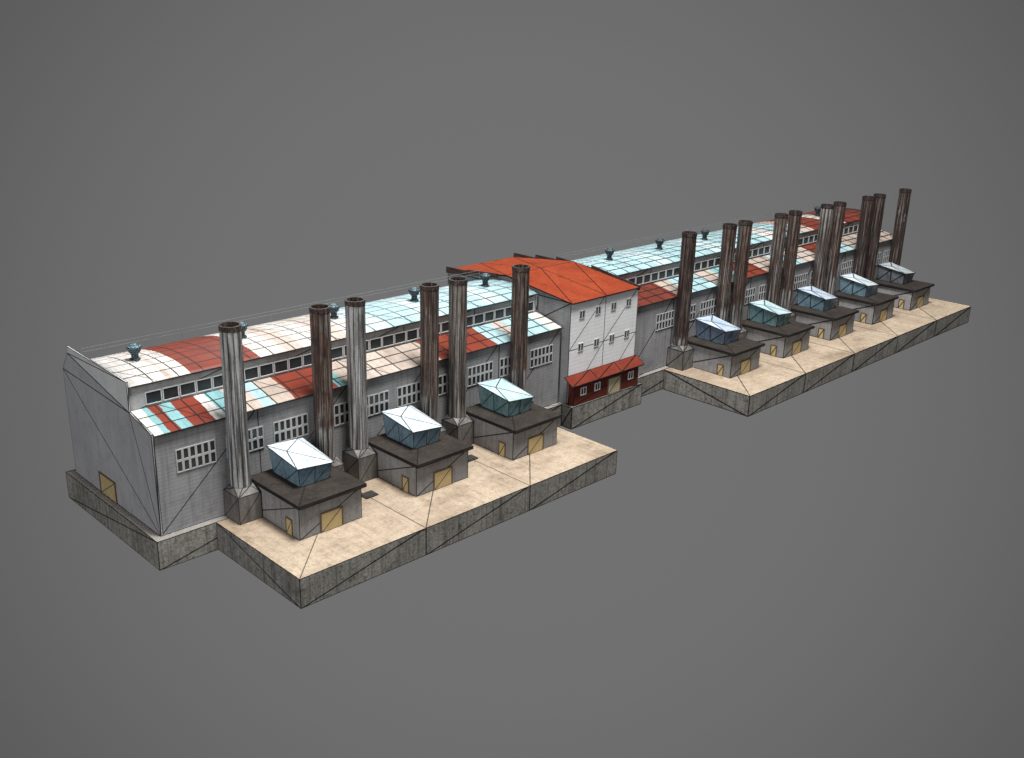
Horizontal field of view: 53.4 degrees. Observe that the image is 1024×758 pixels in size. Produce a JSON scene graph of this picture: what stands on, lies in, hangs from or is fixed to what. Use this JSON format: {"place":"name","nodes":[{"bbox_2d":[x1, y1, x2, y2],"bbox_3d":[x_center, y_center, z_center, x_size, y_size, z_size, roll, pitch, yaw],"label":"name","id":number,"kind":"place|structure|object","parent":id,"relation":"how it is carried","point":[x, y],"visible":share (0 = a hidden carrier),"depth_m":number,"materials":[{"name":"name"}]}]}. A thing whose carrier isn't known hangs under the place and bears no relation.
{"place":"outdoors","nodes":[
{"label":"outdoors","id":0,"kind":"place"},
{"bbox_2d":[251,437,366,540],"bbox_3d":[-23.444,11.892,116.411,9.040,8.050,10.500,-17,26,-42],"label":"pump house","id":1,"kind":"structure","parent":0,"point":[306,488],"depth_m":114.69,"materials":[{"name":"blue concrete"}]},
{"bbox_2d":[285,516,292,536],"bbox_3d":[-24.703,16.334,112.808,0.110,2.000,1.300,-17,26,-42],"label":"side door","id":2,"kind":"structure","parent":1,"relation":"in","point":[288,522],"depth_m":112.74,"materials":[{"name":"wood"}]},
{"bbox_2d":[320,505,343,532],"bbox_3d":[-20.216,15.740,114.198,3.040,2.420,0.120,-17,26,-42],"label":"double door","id":3,"kind":"structure","parent":1,"relation":"in","point":[333,518],"depth_m":114.15,"materials":[{"name":"wood"}]},
{"bbox_2d":[66,366,669,570],"bbox_3d":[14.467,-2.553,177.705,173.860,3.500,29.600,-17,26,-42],"label":"foundation","id":4,"kind":"object","parent":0,"point":[153,548],"visible":0.2,"depth_m":119.67,"materials":[{"name":"concrete"}]},
{"bbox_2d":[63,270,561,536],"bbox_3d":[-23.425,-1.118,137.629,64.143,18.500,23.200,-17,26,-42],"label":"factory hall","id":5,"kind":"structure","parent":4,"relation":"on","point":[149,435],"depth_m":120.60,"materials":[{"name":"white paint"}]},
{"bbox_2d":[98,471,117,503],"bbox_3d":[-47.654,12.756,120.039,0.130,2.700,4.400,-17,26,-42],"label":"door","id":6,"kind":"structure","parent":5,"relation":"in","point":[107,486],"depth_m":119.92,"materials":[{"name":"wood"}]},
{"bbox_2d":[145,389,162,404],"bbox_3d":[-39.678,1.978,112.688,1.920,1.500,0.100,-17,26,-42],"label":"clerestory window","id":7,"kind":"structure","parent":5,"relation":"in","point":[154,396],"depth_m":112.68,"materials":[{"name":"grey glass"}]},
{"bbox_2d":[162,385,179,400],"bbox_3d":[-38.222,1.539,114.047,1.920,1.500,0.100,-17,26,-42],"label":"clerestory window","id":8,"kind":"structure","parent":5,"relation":"in","point":[171,392],"depth_m":114.04,"materials":[{"name":"grey glass"}]},
{"bbox_2d":[179,381,195,396],"bbox_3d":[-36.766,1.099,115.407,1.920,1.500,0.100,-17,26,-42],"label":"clerestory window","id":9,"kind":"structure","parent":5,"relation":"in","point":[188,388],"depth_m":115.41,"materials":[{"name":"grey glass"}]},
{"bbox_2d":[175,439,216,472],"bbox_3d":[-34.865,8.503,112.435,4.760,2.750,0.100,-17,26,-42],"label":"window","id":10,"kind":"structure","parent":5,"relation":"in","point":[204,453],"depth_m":112.41,"materials":[{"name":"white glass"}]},
{"bbox_2d":[196,377,211,392],"bbox_3d":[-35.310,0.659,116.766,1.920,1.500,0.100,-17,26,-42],"label":"clerestory window","id":11,"kind":"structure","parent":5,"relation":"in","point":[204,384],"depth_m":116.77,"materials":[{"name":"grey glass"}]},
{"bbox_2d":[212,374,222,388],"bbox_3d":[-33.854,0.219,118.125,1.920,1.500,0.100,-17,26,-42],"label":"clerestory window","id":12,"kind":"structure","parent":5,"relation":"in","point":[217,380],"depth_m":117.92,"materials":[{"name":"grey glass"}]},
{"bbox_2d":[226,425,264,457],"bbox_3d":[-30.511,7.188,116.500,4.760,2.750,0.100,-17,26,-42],"label":"window","id":13,"kind":"structure","parent":5,"relation":"in","point":[256,435],"depth_m":117.37,"materials":[{"name":"white glass"}]},
{"bbox_2d":[244,366,258,380],"bbox_3d":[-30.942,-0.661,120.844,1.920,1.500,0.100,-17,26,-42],"label":"clerestory window","id":14,"kind":"structure","parent":5,"relation":"in","point":[250,373],"depth_m":120.89,"materials":[{"name":"grey glass"}]},
{"bbox_2d":[259,362,273,376],"bbox_3d":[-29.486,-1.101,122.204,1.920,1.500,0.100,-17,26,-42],"label":"clerestory window","id":15,"kind":"structure","parent":5,"relation":"in","point":[267,369],"depth_m":122.21,"materials":[{"name":"grey glass"}]},
{"bbox_2d":[274,359,287,373],"bbox_3d":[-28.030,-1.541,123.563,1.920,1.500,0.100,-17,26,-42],"label":"clerestory window","id":16,"kind":"structure","parent":5,"relation":"in","point":[280,366],"depth_m":123.58,"materials":[{"name":"grey glass"}]},
{"bbox_2d":[273,413,308,443],"bbox_3d":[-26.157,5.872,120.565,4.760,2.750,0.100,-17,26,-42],"label":"window","id":17,"kind":"structure","parent":5,"relation":"in","point":[291,428],"depth_m":120.54,"materials":[{"name":"white glass"}]},
{"bbox_2d":[288,355,302,369],"bbox_3d":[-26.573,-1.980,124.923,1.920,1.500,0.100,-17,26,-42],"label":"clerestory window","id":18,"kind":"structure","parent":5,"relation":"in","point":[295,362],"depth_m":124.94,"materials":[{"name":"grey glass"}]},
{"bbox_2d":[302,353,311,366],"bbox_3d":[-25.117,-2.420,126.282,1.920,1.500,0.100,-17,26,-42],"label":"clerestory window","id":19,"kind":"structure","parent":5,"relation":"in","point":[307,361],"depth_m":126.04,"materials":[{"name":"grey glass"}]},
{"bbox_2d":[331,346,342,359],"bbox_3d":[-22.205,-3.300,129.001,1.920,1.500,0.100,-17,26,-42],"label":"clerestory window","id":20,"kind":"structure","parent":5,"relation":"in","point":[337,352],"depth_m":129.08,"materials":[{"name":"grey glass"}]},
{"bbox_2d":[334,402,347,426],"bbox_3d":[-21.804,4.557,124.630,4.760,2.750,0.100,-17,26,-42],"label":"window","id":21,"kind":"structure","parent":5,"relation":"in","point":[340,410],"depth_m":125.31,"materials":[{"name":"white glass"}]},
{"bbox_2d":[369,337,381,350],"bbox_3d":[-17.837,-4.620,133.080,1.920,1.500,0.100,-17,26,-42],"label":"clerestory window","id":22,"kind":"structure","parent":5,"relation":"in","point":[376,343],"depth_m":133.10,"materials":[{"name":"grey glass"}]},
{"bbox_2d":[367,390,388,416],"bbox_3d":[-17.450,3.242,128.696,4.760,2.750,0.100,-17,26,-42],"label":"window","id":23,"kind":"structure","parent":5,"relation":"in","point":[378,402],"depth_m":129.10,"materials":[{"name":"white glass"}]},
{"bbox_2d":[382,334,393,347],"bbox_3d":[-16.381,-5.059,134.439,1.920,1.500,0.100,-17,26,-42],"label":"clerestory window","id":24,"kind":"structure","parent":5,"relation":"in","point":[388,340],"depth_m":134.44,"materials":[{"name":"grey glass"}]},
{"bbox_2d":[394,331,405,344],"bbox_3d":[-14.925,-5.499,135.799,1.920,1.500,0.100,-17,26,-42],"label":"clerestory window","id":25,"kind":"structure","parent":5,"relation":"in","point":[400,337],"depth_m":135.79,"materials":[{"name":"grey glass"}]},
{"bbox_2d":[397,381,419,407],"bbox_3d":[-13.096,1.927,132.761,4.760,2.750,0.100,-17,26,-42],"label":"window","id":26,"kind":"structure","parent":5,"relation":"in","point":[407,394],"depth_m":132.38,"materials":[{"name":"white glass"}]},
{"bbox_2d":[406,328,417,341],"bbox_3d":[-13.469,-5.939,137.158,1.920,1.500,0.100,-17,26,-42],"label":"clerestory window","id":27,"kind":"structure","parent":5,"relation":"in","point":[412,334],"depth_m":137.15,"materials":[{"name":"grey glass"}]},
{"bbox_2d":[439,374,447,395],"bbox_3d":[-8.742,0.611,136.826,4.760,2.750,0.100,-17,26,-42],"label":"window","id":28,"kind":"structure","parent":5,"relation":"in","point":[443,379],"depth_m":136.40,"materials":[{"name":"white glass"}]},
{"bbox_2d":[441,321,448,332],"bbox_3d":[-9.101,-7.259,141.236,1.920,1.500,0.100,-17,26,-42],"label":"clerestory window","id":29,"kind":"structure","parent":5,"relation":"in","point":[444,325],"depth_m":141.06,"materials":[{"name":"grey glass"}]},
{"bbox_2d":[467,315,473,326],"bbox_3d":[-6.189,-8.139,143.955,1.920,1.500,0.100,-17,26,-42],"label":"clerestory window","id":30,"kind":"structure","parent":5,"relation":"in","point":[470,319],"depth_m":144.23,"materials":[{"name":"grey glass"}]},
{"bbox_2d":[474,313,483,324],"bbox_3d":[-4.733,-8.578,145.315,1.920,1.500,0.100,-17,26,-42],"label":"clerestory window","id":31,"kind":"structure","parent":5,"relation":"in","point":[478,318],"depth_m":145.36,"materials":[{"name":"grey glass"}]},
{"bbox_2d":[467,361,492,386],"bbox_3d":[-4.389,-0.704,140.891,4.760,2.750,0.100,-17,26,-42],"label":"window","id":32,"kind":"structure","parent":5,"relation":"in","point":[483,372],"depth_m":140.82,"materials":[{"name":"white glass"}]},
{"bbox_2d":[484,310,493,322],"bbox_3d":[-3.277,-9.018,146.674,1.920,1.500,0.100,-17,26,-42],"label":"clerestory window","id":33,"kind":"structure","parent":5,"relation":"in","point":[488,316],"depth_m":146.64,"materials":[{"name":"grey glass"}]},
{"bbox_2d":[494,308,504,319],"bbox_3d":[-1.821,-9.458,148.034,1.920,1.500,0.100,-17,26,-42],"label":"clerestory window","id":34,"kind":"structure","parent":5,"relation":"in","point":[499,313],"depth_m":148.05,"materials":[{"name":"grey glass"}]},
{"bbox_2d":[499,356,509,377],"bbox_3d":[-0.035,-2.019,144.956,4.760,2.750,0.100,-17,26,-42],"label":"window","id":35,"kind":"structure","parent":5,"relation":"in","point":[504,368],"depth_m":144.00,"materials":[{"name":"white glass"}]},
{"bbox_2d":[504,306,510,317],"bbox_3d":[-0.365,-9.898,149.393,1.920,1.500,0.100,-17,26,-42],"label":"clerestory window","id":36,"kind":"structure","parent":5,"relation":"in","point":[507,309],"depth_m":149.21,"materials":[{"name":"grey glass"}]},
{"bbox_2d":[528,301,533,311],"bbox_3d":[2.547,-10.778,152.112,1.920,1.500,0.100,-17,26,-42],"label":"clerestory window","id":37,"kind":"structure","parent":5,"relation":"in","point":[531,304],"depth_m":152.45,"materials":[{"name":"grey glass"}]},
{"bbox_2d":[530,344,552,367],"bbox_3d":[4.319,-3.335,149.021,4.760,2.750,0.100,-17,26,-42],"label":"window","id":38,"kind":"structure","parent":5,"relation":"in","point":[542,355],"depth_m":149.02,"materials":[{"name":"white glass"}]},
{"bbox_2d":[446,253,644,406],"bbox_3d":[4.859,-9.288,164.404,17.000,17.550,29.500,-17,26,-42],"label":"office block","id":39,"kind":"structure","parent":4,"relation":"on","point":[592,310],"depth_m":156.18,"materials":[{"name":"white brick"}]},
{"bbox_2d":[579,310,584,318],"bbox_3d":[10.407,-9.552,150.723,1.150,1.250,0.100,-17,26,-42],"label":"window","id":40,"kind":"structure","parent":39,"relation":"in","point":[582,313],"depth_m":150.67,"materials":[{"name":"grey glass"}]},
{"bbox_2d":[580,386,586,395],"bbox_3d":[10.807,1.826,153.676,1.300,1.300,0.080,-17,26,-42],"label":"annex window","id":41,"kind":"structure","parent":39,"relation":"in","point":[584,389],"depth_m":153.68,"materials":[{"name":"white glass"}]},
{"bbox_2d":[594,381,600,390],"bbox_3d":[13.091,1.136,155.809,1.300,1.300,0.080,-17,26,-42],"label":"annex window","id":42,"kind":"structure","parent":39,"relation":"in","point":[597,385],"depth_m":155.80,"materials":[{"name":"white glass"}]},
{"bbox_2d":[595,306,600,314],"bbox_3d":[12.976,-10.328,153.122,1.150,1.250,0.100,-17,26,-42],"label":"window","id":43,"kind":"structure","parent":39,"relation":"in","point":[598,309],"depth_m":153.08,"materials":[{"name":"white glass"}]},
{"bbox_2d":[607,374,621,394],"bbox_3d":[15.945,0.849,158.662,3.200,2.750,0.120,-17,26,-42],"label":"door","id":44,"kind":"structure","parent":39,"relation":"in","point":[614,383],"depth_m":158.62,"materials":[{"name":"wood"}]},
{"bbox_2d":[628,370,633,379],"bbox_3d":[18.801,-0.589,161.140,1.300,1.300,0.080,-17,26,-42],"label":"annex window","id":45,"kind":"structure","parent":39,"relation":"in","point":[630,374],"depth_m":161.13,"materials":[{"name":"white glass"}]},
{"bbox_2d":[216,427,616,608],"bbox_3d":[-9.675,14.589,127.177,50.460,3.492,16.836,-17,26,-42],"label":"yard pavement","id":46,"kind":"structure","parent":0,"point":[393,527],"depth_m":117.66,"materials":[{"name":"concrete"}]},
{"bbox_2d":[218,321,262,524],"bbox_3d":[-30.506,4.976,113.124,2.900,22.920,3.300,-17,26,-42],"label":"chimney","id":47,"kind":"object","parent":46,"relation":"on","point":[242,498],"visible":1,"depth_m":112.63,"materials":[{"name":"grey metal"}]},
{"bbox_2d":[309,304,344,471],"bbox_3d":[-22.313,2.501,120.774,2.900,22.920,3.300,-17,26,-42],"label":"chimney","id":48,"kind":"object","parent":46,"relation":"on","point":[321,353],"visible":0.87,"depth_m":119.13,"materials":[{"name":"brown metal"}]},
{"bbox_2d":[342,297,377,481],"bbox_3d":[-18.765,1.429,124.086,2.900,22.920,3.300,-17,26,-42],"label":"chimney","id":49,"kind":"object","parent":46,"relation":"on","point":[359,453],"visible":0.98,"depth_m":123.53,"materials":[{"name":"grey metal"}]},
{"bbox_2d":[362,490,377,498],"bbox_3d":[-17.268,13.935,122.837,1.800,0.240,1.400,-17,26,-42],"label":"hatch","id":50,"kind":"object","parent":46,"relation":"on","point":[368,494],"visible":0.86,"depth_m":122.57,"materials":[{"name":"metal"}]},
{"bbox_2d":[419,282,446,433],"bbox_3d":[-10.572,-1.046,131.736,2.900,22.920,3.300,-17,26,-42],"label":"chimney","id":51,"kind":"object","parent":46,"relation":"on","point":[429,348],"visible":0.79,"depth_m":129.99,"materials":[{"name":"brown metal"}]},
{"bbox_2d":[442,277,473,444],"bbox_3d":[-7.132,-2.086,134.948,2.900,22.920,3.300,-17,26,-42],"label":"chimney","id":52,"kind":"object","parent":46,"relation":"on","point":[457,422],"visible":0.99,"depth_m":134.23,"materials":[{"name":"grey metal"}]},
{"bbox_2d":[468,454,477,461],"bbox_3d":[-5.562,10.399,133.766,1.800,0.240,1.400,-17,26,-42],"label":"hatch","id":53,"kind":"object","parent":46,"relation":"on","point":[471,457],"visible":0.71,"depth_m":133.66,"materials":[{"name":"metal"}]},
{"bbox_2d":[509,264,532,402],"bbox_3d":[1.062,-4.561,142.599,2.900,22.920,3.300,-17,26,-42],"label":"chimney","id":54,"kind":"object","parent":46,"relation":"on","point":[519,321],"visible":0.76,"depth_m":140.74,"materials":[{"name":"brown metal"}]},
{"bbox_2d":[368,405,473,496],"bbox_3d":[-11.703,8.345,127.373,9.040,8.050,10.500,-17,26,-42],"label":"pump house","id":55,"kind":"structure","parent":0,"point":[419,453],"depth_m":125.62,"materials":[{"name":"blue concrete"}]},
{"bbox_2d":[402,475,408,492],"bbox_3d":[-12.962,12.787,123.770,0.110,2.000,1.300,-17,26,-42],"label":"side door","id":56,"kind":"structure","parent":55,"relation":"in","point":[405,480],"depth_m":123.71,"materials":[{"name":"wood"}]},
{"bbox_2d":[433,466,452,490],"bbox_3d":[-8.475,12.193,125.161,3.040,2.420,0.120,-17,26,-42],"label":"double door","id":57,"kind":"structure","parent":55,"relation":"in","point":[443,477],"depth_m":125.09,"materials":[{"name":"wood"}]},
{"bbox_2d":[0,0,1023,757],"label":"sky","id":58,"kind":"structure","parent":0,"point":[835,568],"materials":[{"name":"grey"}]},
{"bbox_2d":[466,378,562,459],"bbox_3d":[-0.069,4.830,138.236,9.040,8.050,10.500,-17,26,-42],"label":"pump house","id":59,"kind":"structure","parent":0,"point":[511,421],"depth_m":136.47,"materials":[{"name":"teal concrete"}]},
{"bbox_2d":[498,441,505,456],"bbox_3d":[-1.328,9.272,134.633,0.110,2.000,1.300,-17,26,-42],"label":"side door","id":60,"kind":"structure","parent":59,"relation":"in","point":[501,445],"depth_m":134.57,"materials":[{"name":"wood"}]},
{"bbox_2d":[527,433,543,454],"bbox_3d":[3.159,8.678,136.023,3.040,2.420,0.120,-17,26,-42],"label":"double door","id":61,"kind":"structure","parent":59,"relation":"in","point":[535,443],"depth_m":135.99,"materials":[{"name":"wood"}]},
{"bbox_2d":[553,202,892,374],"bbox_3d":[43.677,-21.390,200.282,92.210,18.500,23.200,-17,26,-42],"label":"factory hall","id":62,"kind":"structure","parent":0,"point":[652,270],"depth_m":179.40,"materials":[{"name":"white paint"}]},
{"bbox_2d":[635,275,643,284],"bbox_3d":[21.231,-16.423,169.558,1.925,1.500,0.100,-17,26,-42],"label":"clerestory window","id":63,"kind":"structure","parent":62,"relation":"in","point":[639,279],"depth_m":169.61,"materials":[{"name":"grey glass"}]},
{"bbox_2d":[643,273,650,283],"bbox_3d":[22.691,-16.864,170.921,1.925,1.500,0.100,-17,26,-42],"label":"clerestory window","id":64,"kind":"structure","parent":62,"relation":"in","point":[647,278],"depth_m":170.92,"materials":[{"name":"grey glass"}]},
{"bbox_2d":[651,272,658,281],"bbox_3d":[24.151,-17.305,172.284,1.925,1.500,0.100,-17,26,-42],"label":"clerestory window","id":65,"kind":"structure","parent":62,"relation":"in","point":[654,276],"depth_m":172.28,"materials":[{"name":"grey glass"}]},
{"bbox_2d":[658,270,665,279],"bbox_3d":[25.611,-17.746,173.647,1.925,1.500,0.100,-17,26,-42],"label":"clerestory window","id":66,"kind":"structure","parent":62,"relation":"in","point":[662,274],"depth_m":173.68,"materials":[{"name":"grey glass"}]},
{"bbox_2d":[655,310,674,330],"bbox_3d":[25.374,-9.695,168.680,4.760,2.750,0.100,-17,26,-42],"label":"window","id":67,"kind":"structure","parent":62,"relation":"in","point":[664,320],"depth_m":168.66,"materials":[{"name":"white glass"}]},
{"bbox_2d":[666,268,672,277],"bbox_3d":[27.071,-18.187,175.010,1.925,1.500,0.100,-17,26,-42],"label":"clerestory window","id":68,"kind":"structure","parent":62,"relation":"in","point":[669,272],"depth_m":175.08,"materials":[{"name":"grey glass"}]},
{"bbox_2d":[673,267,678,276],"bbox_3d":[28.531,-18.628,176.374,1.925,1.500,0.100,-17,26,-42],"label":"clerestory window","id":69,"kind":"structure","parent":62,"relation":"in","point":[675,270],"depth_m":176.28,"materials":[{"name":"grey glass"}]},
{"bbox_2d":[690,304,695,320],"bbox_3d":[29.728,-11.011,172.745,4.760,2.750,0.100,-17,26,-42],"label":"window","id":70,"kind":"structure","parent":62,"relation":"in","point":[693,307],"depth_m":173.84,"materials":[{"name":"white glass"}]},
{"bbox_2d":[694,262,700,270],"bbox_3d":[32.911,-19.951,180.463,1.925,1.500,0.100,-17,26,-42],"label":"clerestory window","id":71,"kind":"structure","parent":62,"relation":"in","point":[697,266],"depth_m":180.46,"materials":[{"name":"grey glass"}]},
{"bbox_2d":[701,260,707,269],"bbox_3d":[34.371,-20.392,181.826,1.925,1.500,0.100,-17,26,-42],"label":"clerestory window","id":72,"kind":"structure","parent":62,"relation":"in","point":[704,264],"depth_m":181.83,"materials":[{"name":"grey glass"}]},
{"bbox_2d":[699,298,715,316],"bbox_3d":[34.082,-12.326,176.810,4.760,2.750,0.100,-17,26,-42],"label":"window","id":73,"kind":"structure","parent":62,"relation":"in","point":[707,308],"depth_m":176.67,"materials":[{"name":"white glass"}]},
{"bbox_2d":[707,258,714,267],"bbox_3d":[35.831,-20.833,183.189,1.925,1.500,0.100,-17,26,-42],"label":"clerestory window","id":74,"kind":"structure","parent":62,"relation":"in","point":[710,262],"depth_m":183.21,"materials":[{"name":"grey glass"}]},
{"bbox_2d":[714,257,719,266],"bbox_3d":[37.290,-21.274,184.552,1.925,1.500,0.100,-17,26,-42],"label":"clerestory window","id":75,"kind":"structure","parent":62,"relation":"in","point":[717,260],"depth_m":184.47,"materials":[{"name":"grey glass"}]},
{"bbox_2d":[744,287,755,304],"bbox_3d":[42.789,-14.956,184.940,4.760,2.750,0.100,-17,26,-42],"label":"window","id":76,"kind":"structure","parent":62,"relation":"in","point":[750,293],"depth_m":185.42,"materials":[{"name":"white glass"}]},
{"bbox_2d":[752,248,758,256],"bbox_3d":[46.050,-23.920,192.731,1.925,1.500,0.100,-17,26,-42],"label":"clerestory window","id":77,"kind":"structure","parent":62,"relation":"in","point":[755,251],"depth_m":192.76,"materials":[{"name":"grey glass"}]},
{"bbox_2d":[758,247,763,255],"bbox_3d":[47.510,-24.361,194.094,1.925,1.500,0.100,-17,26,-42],"label":"clerestory window","id":78,"kind":"structure","parent":62,"relation":"in","point":[761,250],"depth_m":194.08,"materials":[{"name":"grey glass"}]},
{"bbox_2d":[758,284,766,300],"bbox_3d":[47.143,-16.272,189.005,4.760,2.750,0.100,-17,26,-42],"label":"window","id":79,"kind":"structure","parent":62,"relation":"in","point":[762,289],"depth_m":188.20,"materials":[{"name":"white glass"}]},
{"bbox_2d":[764,245,769,253],"bbox_3d":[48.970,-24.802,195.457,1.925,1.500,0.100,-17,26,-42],"label":"clerestory window","id":80,"kind":"structure","parent":62,"relation":"in","point":[767,248],"depth_m":195.51,"materials":[{"name":"grey glass"}]},
{"bbox_2d":[793,273,807,289],"bbox_3d":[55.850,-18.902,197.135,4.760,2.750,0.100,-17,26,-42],"label":"window","id":81,"kind":"structure","parent":62,"relation":"in","point":[800,281],"depth_m":197.14,"materials":[{"name":"white glass"}]},
{"bbox_2d":[840,260,853,274],"bbox_3d":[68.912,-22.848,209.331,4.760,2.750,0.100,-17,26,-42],"label":"window","id":82,"kind":"structure","parent":62,"relation":"in","point":[846,268],"depth_m":209.29,"materials":[{"name":"white glass"}]},
{"bbox_2d":[876,252,881,265],"bbox_3d":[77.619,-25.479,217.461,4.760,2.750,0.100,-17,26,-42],"label":"window","id":83,"kind":"structure","parent":62,"relation":"in","point":[879,254],"depth_m":218.48,"materials":[{"name":"grey glass"}]},
{"bbox_2d":[883,249,890,262],"bbox_3d":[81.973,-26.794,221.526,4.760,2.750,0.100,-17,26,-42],"label":"window","id":84,"kind":"structure","parent":62,"relation":"in","point":[886,256],"depth_m":220.81,"materials":[{"name":"white glass"}]},
{"bbox_2d":[688,315,764,377],"bbox_3d":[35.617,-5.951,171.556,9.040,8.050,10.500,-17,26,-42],"label":"pump house","id":85,"kind":"structure","parent":0,"point":[721,347],"depth_m":169.72,"materials":[{"name":"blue concrete"}]},
{"bbox_2d":[716,363,723,376],"bbox_3d":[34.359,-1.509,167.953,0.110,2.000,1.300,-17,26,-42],"label":"side door","id":86,"kind":"structure","parent":85,"relation":"in","point":[720,367],"depth_m":167.92,"materials":[{"name":"wood"}]},
{"bbox_2d":[739,358,751,374],"bbox_3d":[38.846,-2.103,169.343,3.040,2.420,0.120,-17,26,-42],"label":"double door","id":87,"kind":"structure","parent":85,"relation":"in","point":[745,365],"depth_m":169.30,"materials":[{"name":"wood"}]},
{"bbox_2d":[742,299,814,357],"bbox_3d":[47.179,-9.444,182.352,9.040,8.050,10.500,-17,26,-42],"label":"pump house","id":88,"kind":"structure","parent":0,"point":[775,330],"depth_m":180.42,"materials":[{"name":"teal concrete"}]},
{"bbox_2d":[770,344,776,356],"bbox_3d":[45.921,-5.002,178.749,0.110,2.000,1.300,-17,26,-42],"label":"side door","id":89,"kind":"structure","parent":88,"relation":"in","point":[773,348],"depth_m":178.71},
{"bbox_2d":[791,339,801,355],"bbox_3d":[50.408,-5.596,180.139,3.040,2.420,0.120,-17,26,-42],"label":"double door","id":90,"kind":"structure","parent":88,"relation":"in","point":[796,347],"depth_m":180.07,"materials":[{"name":"wood"}]},
{"bbox_2d":[663,298,970,416],"bbox_3d":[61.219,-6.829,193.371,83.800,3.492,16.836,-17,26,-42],"label":"yard pavement","id":91,"kind":"structure","parent":0,"point":[769,381],"depth_m":177.20,"materials":[{"name":"concrete"}]},
{"bbox_2d":[666,231,696,370],"bbox_3d":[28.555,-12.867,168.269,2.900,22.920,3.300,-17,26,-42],"label":"chimney","id":92,"kind":"object","parent":91,"relation":"on","point":[680,351],"visible":1,"depth_m":167.89,"materials":[{"name":"brown metal"}]},
{"bbox_2d":[715,223,737,321],"bbox_3d":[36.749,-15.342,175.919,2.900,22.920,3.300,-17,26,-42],"label":"chimney","id":93,"kind":"object","parent":91,"relation":"on","point":[728,242],"visible":0.77,"depth_m":173.97,"materials":[{"name":"brown metal"}]},
{"bbox_2d":[729,220,752,337],"bbox_3d":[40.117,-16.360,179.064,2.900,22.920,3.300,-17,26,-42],"label":"chimney","id":94,"kind":"object","parent":91,"relation":"on","point":[740,270],"visible":0.83,"depth_m":177.60,"materials":[{"name":"brown metal"}]},
{"bbox_2d":[766,213,788,304],"bbox_3d":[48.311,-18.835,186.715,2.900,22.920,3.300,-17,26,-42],"label":"chimney","id":95,"kind":"object","parent":91,"relation":"on","point":[776,255],"visible":0.77,"depth_m":184.74,"materials":[{"name":"brown metal"}]},
{"bbox_2d":[778,210,802,320],"bbox_3d":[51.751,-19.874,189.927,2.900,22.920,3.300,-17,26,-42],"label":"chimney","id":96,"kind":"object","parent":91,"relation":"on","point":[790,256],"visible":0.78,"depth_m":188.37,"materials":[{"name":"brown metal"}]},
{"bbox_2d":[811,204,833,290],"bbox_3d":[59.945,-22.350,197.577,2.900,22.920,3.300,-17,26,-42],"label":"chimney","id":97,"kind":"object","parent":91,"relation":"on","point":[822,244],"visible":0.76,"depth_m":195.60,"materials":[{"name":"brown metal"}]},
{"bbox_2d":[823,201,846,305],"bbox_3d":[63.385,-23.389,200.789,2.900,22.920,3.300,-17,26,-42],"label":"chimney","id":98,"kind":"object","parent":91,"relation":"on","point":[837,225],"visible":0.78,"depth_m":199.10,"materials":[{"name":"brown metal"}]},
{"bbox_2d":[852,196,874,276],"bbox_3d":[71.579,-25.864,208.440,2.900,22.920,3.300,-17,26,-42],"label":"chimney","id":99,"kind":"object","parent":91,"relation":"on","point":[864,227],"visible":0.77,"depth_m":206.47,"materials":[{"name":"brown metal"}]},
{"bbox_2d":[863,193,885,291],"bbox_3d":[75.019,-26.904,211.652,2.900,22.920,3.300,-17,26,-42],"label":"chimney","id":100,"kind":"object","parent":91,"relation":"on","point":[874,235],"visible":0.68,"depth_m":209.89,"materials":[{"name":"brown metal"}]},
{"bbox_2d":[889,188,911,265],"bbox_3d":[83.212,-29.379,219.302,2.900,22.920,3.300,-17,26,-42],"label":"chimney","id":101,"kind":"object","parent":91,"relation":"on","point":[900,225],"visible":0.75,"depth_m":217.33,"materials":[{"name":"brown metal"}]},
{"bbox_2d":[791,286,858,340],"bbox_3d":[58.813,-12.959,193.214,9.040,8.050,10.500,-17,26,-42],"label":"pump house","id":102,"kind":"structure","parent":0,"point":[824,314],"depth_m":191.24,"materials":[{"name":"grey concrete"}]},
{"bbox_2d":[817,327,824,338],"bbox_3d":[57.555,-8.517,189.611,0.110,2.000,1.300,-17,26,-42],"label":"side door","id":103,"kind":"structure","parent":102,"relation":"in","point":[821,331],"depth_m":189.58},
{"bbox_2d":[838,323,847,337],"bbox_3d":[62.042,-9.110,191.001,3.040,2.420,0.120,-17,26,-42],"label":"double door","id":104,"kind":"structure","parent":102,"relation":"in","point":[842,330],"depth_m":190.93,"materials":[{"name":"wood"}]},
{"bbox_2d":[834,273,898,324],"bbox_3d":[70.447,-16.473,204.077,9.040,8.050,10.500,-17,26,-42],"label":"pump house","id":105,"kind":"structure","parent":0,"point":[865,298],"depth_m":202.08,"materials":[{"name":"grey concrete"}]},
{"bbox_2d":[859,312,866,323],"bbox_3d":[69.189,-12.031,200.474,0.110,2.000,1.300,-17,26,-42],"label":"side door","id":106,"kind":"structure","parent":105,"relation":"in","point":[863,316],"depth_m":200.44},
{"bbox_2d":[879,308,887,322],"bbox_3d":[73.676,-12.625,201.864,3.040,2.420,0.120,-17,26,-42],"label":"double door","id":107,"kind":"structure","parent":105,"relation":"in","point":[883,313],"depth_m":201.79,"materials":[{"name":"wood"}]},
{"bbox_2d":[873,262,934,310],"bbox_3d":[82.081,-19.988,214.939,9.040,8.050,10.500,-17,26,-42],"label":"pump house","id":108,"kind":"structure","parent":0,"point":[894,279],"depth_m":212.92,"materials":[{"name":"concrete"}]},
{"bbox_2d":[898,299,904,308],"bbox_3d":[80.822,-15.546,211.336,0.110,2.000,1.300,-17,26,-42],"label":"side door","id":109,"kind":"structure","parent":108,"relation":"in","point":[901,302],"depth_m":211.29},
{"bbox_2d":[916,295,924,308],"bbox_3d":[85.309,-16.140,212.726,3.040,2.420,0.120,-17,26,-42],"label":"double door","id":110,"kind":"structure","parent":108,"relation":"in","point":[920,300],"depth_m":212.69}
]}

